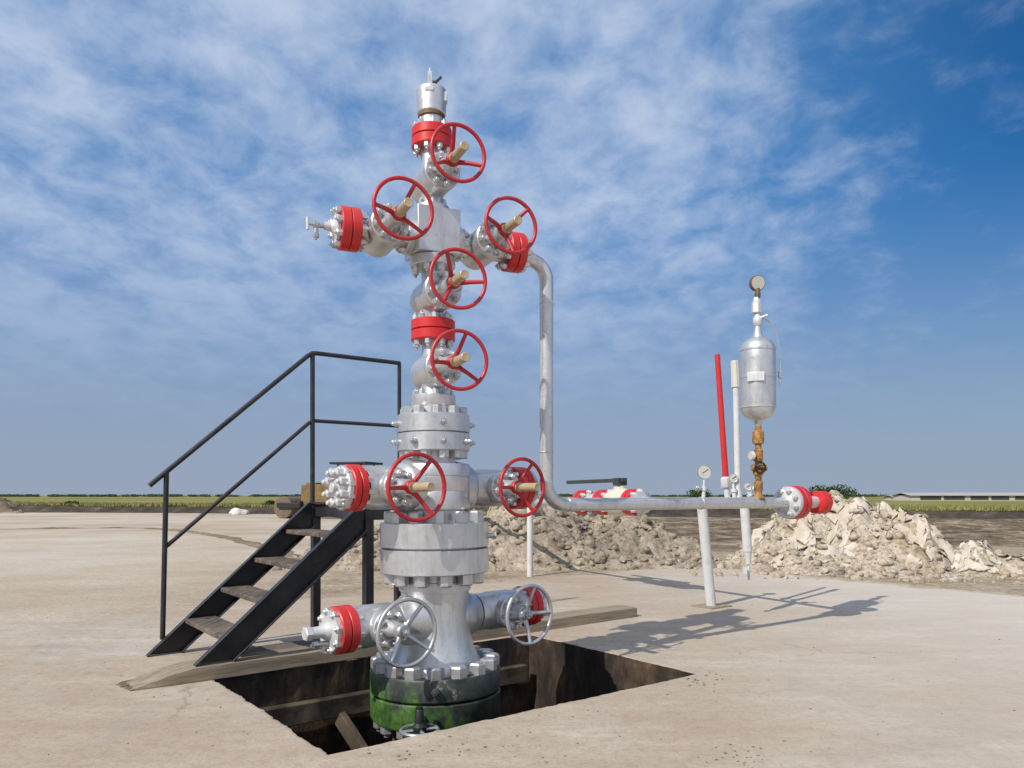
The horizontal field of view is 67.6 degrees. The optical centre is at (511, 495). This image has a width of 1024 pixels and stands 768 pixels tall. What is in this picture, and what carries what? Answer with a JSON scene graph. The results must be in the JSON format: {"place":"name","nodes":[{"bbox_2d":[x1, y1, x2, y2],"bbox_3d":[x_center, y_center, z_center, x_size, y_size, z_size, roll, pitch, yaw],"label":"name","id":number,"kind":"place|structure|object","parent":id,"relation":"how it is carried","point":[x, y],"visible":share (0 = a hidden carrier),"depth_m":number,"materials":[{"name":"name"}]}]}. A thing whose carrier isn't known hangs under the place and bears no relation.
{"place":"outdoors","nodes":[
{"label":"outdoors","id":0,"kind":"place"},
{"bbox_2d":[274,461,382,518],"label":"road roller","id":1,"kind":"object","parent":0,"point":[287,507],"visible":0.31,"depth_m":42.84,"materials":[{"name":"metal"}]},
{"bbox_2d":[0,512,1023,767],"bbox_3d":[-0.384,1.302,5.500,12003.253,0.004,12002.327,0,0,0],"label":"ground","id":2,"kind":"structure","parent":0,"point":[940,684],"depth_m":5.81,"materials":[{"name":"beige concrete"}]},
{"bbox_2d":[0,498,22,512],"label":"dirt heap","id":3,"kind":"object","parent":2,"relation":"on","point":[5,505],"visible":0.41,"depth_m":59.18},
{"bbox_2d":[0,527,300,556],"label":"sand ridge","id":4,"kind":"structure","parent":2,"relation":"on","point":[239,540],"depth_m":24.09,"materials":[{"name":"beige sand"}]},
{"bbox_2d":[229,508,248,514],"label":"boulder","id":5,"kind":"object","parent":2,"relation":"on","point":[235,511],"visible":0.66,"depth_m":51.68,"materials":[{"name":"white stone"}]},
{"bbox_2d":[146,351,400,665],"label":"metal staircase","id":6,"kind":"structure","parent":2,"relation":"on","point":[291,587],"depth_m":6.28,"materials":[{"name":"black metal"}]},
{"bbox_2d":[243,644,309,653],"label":"timber beam","id":7,"kind":"structure","parent":2,"relation":"on","point":[277,648],"depth_m":6.10,"materials":[{"name":"brown wood"}]},
{"bbox_2d":[245,638,320,651],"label":"timber beam","id":8,"kind":"structure","parent":2,"relation":"on","point":[277,645],"depth_m":6.30,"materials":[{"name":"brown wood"}]},
{"bbox_2d":[116,605,636,690],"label":"timber beam","id":9,"kind":"structure","parent":2,"relation":"on","point":[185,672],"depth_m":5.77,"materials":[{"name":"brown wood"}]},
{"bbox_2d":[214,635,693,754],"bbox_3d":[-0.381,2.152,5.497,2.922,1.696,2.038,0,0,-37],"label":"pit","id":10,"kind":"object","parent":2,"relation":"in","point":[560,672],"visible":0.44,"depth_m":6.17,"materials":[{"name":"brown wood"}]},
{"bbox_2d":[259,664,527,726],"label":"pit beam","id":11,"kind":"structure","parent":10,"relation":"in","point":[307,711],"depth_m":5.84,"materials":[{"name":"brown wood"}]},
{"bbox_2d":[335,711,367,749],"bbox_3d":[-0.869,2.175,5.511,1.221,1.058,0.072,0,0,37],"label":"pit plank","id":12,"kind":"object","parent":11,"relation":"on","point":[349,732],"visible":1,"depth_m":5.75,"materials":[{"name":"brown wood"}]},
{"bbox_2d":[301,68,552,740],"bbox_3d":[-0.475,0.030,5.230,1.942,5.924,1.072,0,0,-29],"label":"wellhead","id":13,"kind":"object","parent":10,"relation":"in","point":[433,668],"visible":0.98,"depth_m":5.05,"materials":[{"name":"silver metal"}]},
{"bbox_2d":[527,253,832,518],"bbox_3d":[1.621,-0.783,6.643,3.801,2.025,0.324,0,0,-36],"label":"flowline pipe","id":14,"kind":"object","parent":13,"relation":"attached to","point":[793,502],"visible":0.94,"depth_m":5.86,"materials":[{"name":"metal"}]},
{"bbox_2d":[739,275,781,497],"bbox_3d":[2.287,-1.014,7.125,0.351,2.085,0.329,0,0,-39],"label":"pressure bottle","id":15,"kind":"object","parent":14,"relation":"on","point":[757,351],"visible":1,"depth_m":7.04,"materials":[{"name":"silver metal"}]},
{"bbox_2d":[270,495,739,571],"bbox_3d":[-0.168,0.595,15.376,8.420,1.603,4.684,0,0,-3],"label":"dirt heap","id":16,"kind":"object","parent":2,"relation":"on","point":[565,540],"visible":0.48,"depth_m":14.02,"materials":[{"name":"soil"}]},
{"bbox_2d":[469,478,751,608],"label":"support posts","id":17,"kind":"object","parent":2,"relation":"on","point":[619,490],"visible":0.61,"depth_m":9.10,"materials":[{"name":"metal"}]},
{"bbox_2d":[694,465,710,496],"bbox_3d":[2.193,-0.149,8.785,0.203,0.398,0.115,0,0,0],"label":"pressure gauge","id":18,"kind":"object","parent":17,"relation":"on","point":[703,471],"visible":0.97,"depth_m":8.78,"materials":[{"name":"metal"}]},
{"bbox_2d":[714,354,730,496],"bbox_3d":[2.335,-0.757,8.462,0.185,1.614,0.112,0,0,0],"label":"marker pole","id":19,"kind":"object","parent":17,"relation":"on","point":[725,483],"visible":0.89,"depth_m":8.43,"materials":[{"name":"red metal"}]},
{"bbox_2d":[729,474,737,496],"bbox_3d":[2.403,-0.095,8.295,0.096,0.284,0.078,0,0,11],"label":"pressure gauge","id":20,"kind":"object","parent":17,"relation":"on","point":[733,478],"visible":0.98,"depth_m":8.28,"materials":[{"name":"metal"}]},
{"bbox_2d":[731,360,742,496],"bbox_3d":[2.451,-0.712,8.329,0.136,1.517,0.110,0,0,0],"label":"marker pole","id":21,"kind":"object","parent":17,"relation":"on","point":[735,383],"visible":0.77,"depth_m":8.30,"materials":[{"name":"white metal"}]},
{"bbox_2d":[743,483,753,496],"bbox_3d":[2.554,-0.042,8.144,0.169,0.194,0.069,0,0,19],"label":"pressure gauge","id":22,"kind":"object","parent":17,"relation":"on","point":[747,486],"visible":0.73,"depth_m":8.13,"materials":[{"name":"metal"}]},
{"bbox_2d":[578,516,1023,546],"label":"dug soil","id":23,"kind":"structure","parent":2,"relation":"on","point":[955,532],"depth_m":27.58,"materials":[{"name":"brown soil"}]},
{"bbox_2d":[688,490,1023,584],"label":"dirt heap","id":24,"kind":"object","parent":2,"relation":"on","point":[886,557],"visible":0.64,"depth_m":12.87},
{"bbox_2d":[734,493,1023,575],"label":"rubble chunks","id":25,"kind":"object","parent":2,"relation":"on","point":[801,538],"visible":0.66,"depth_m":13.05,"materials":[{"name":"beige stone"}]},
{"bbox_2d":[949,541,1023,577],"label":"dirt heap","id":26,"kind":"object","parent":2,"relation":"on","point":[1012,561],"visible":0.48,"depth_m":12.43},
{"bbox_2d":[0,496,1023,509],"bbox_3d":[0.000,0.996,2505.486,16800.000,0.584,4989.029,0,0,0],"label":"field","id":27,"kind":"structure","parent":0,"point":[260,500],"depth_m":191.60,"materials":[{"name":"green plant"}]},
{"bbox_2d":[261,500,274,505],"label":"bush","id":28,"kind":"object","parent":27,"relation":"on","point":[269,502],"visible":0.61,"depth_m":59.82,"materials":[{"name":"green plant"}]},
{"bbox_2d":[0,494,886,496],"bbox_3d":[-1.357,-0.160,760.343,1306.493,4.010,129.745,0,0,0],"label":"tree line","id":29,"kind":"object","parent":27,"relation":"on","point":[232,495],"visible":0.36,"depth_m":730.77,"materials":[{"name":"green plant"}]},
{"bbox_2d":[11,501,1023,510],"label":"grass","id":30,"kind":"structure","parent":27,"relation":"on","point":[946,507],"depth_m":57.25,"materials":[{"name":"green plant"}]},
{"bbox_2d":[686,488,711,496],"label":"bush","id":31,"kind":"object","parent":27,"relation":"on","point":[692,492],"visible":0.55,"depth_m":89.37,"materials":[{"name":"green plant"}]},
{"bbox_2d":[808,484,860,498],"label":"bush","id":32,"kind":"object","parent":27,"relation":"on","point":[840,491],"visible":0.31,"depth_m":80.03,"materials":[{"name":"green plant"}]},
{"bbox_2d":[882,495,892,499],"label":"farm shed","id":33,"kind":"structure","parent":27,"relation":"on","point":[887,497],"depth_m":209.00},
{"bbox_2d":[890,493,1023,500],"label":"farm shed","id":34,"kind":"structure","parent":27,"relation":"on","point":[959,496],"depth_m":190.00,"materials":[{"name":"white metal"}]},
{"bbox_2d":[0,0,1023,495],"label":"sky","id":35,"kind":"structure","parent":0,"point":[164,164],"materials":[{"name":"blue"}]},
{"bbox_2d":[11,505,1023,518],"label":"earth bank","id":36,"kind":"structure","parent":0,"point":[931,514],"depth_m":46.99,"materials":[{"name":"brown soil"}]}
]}

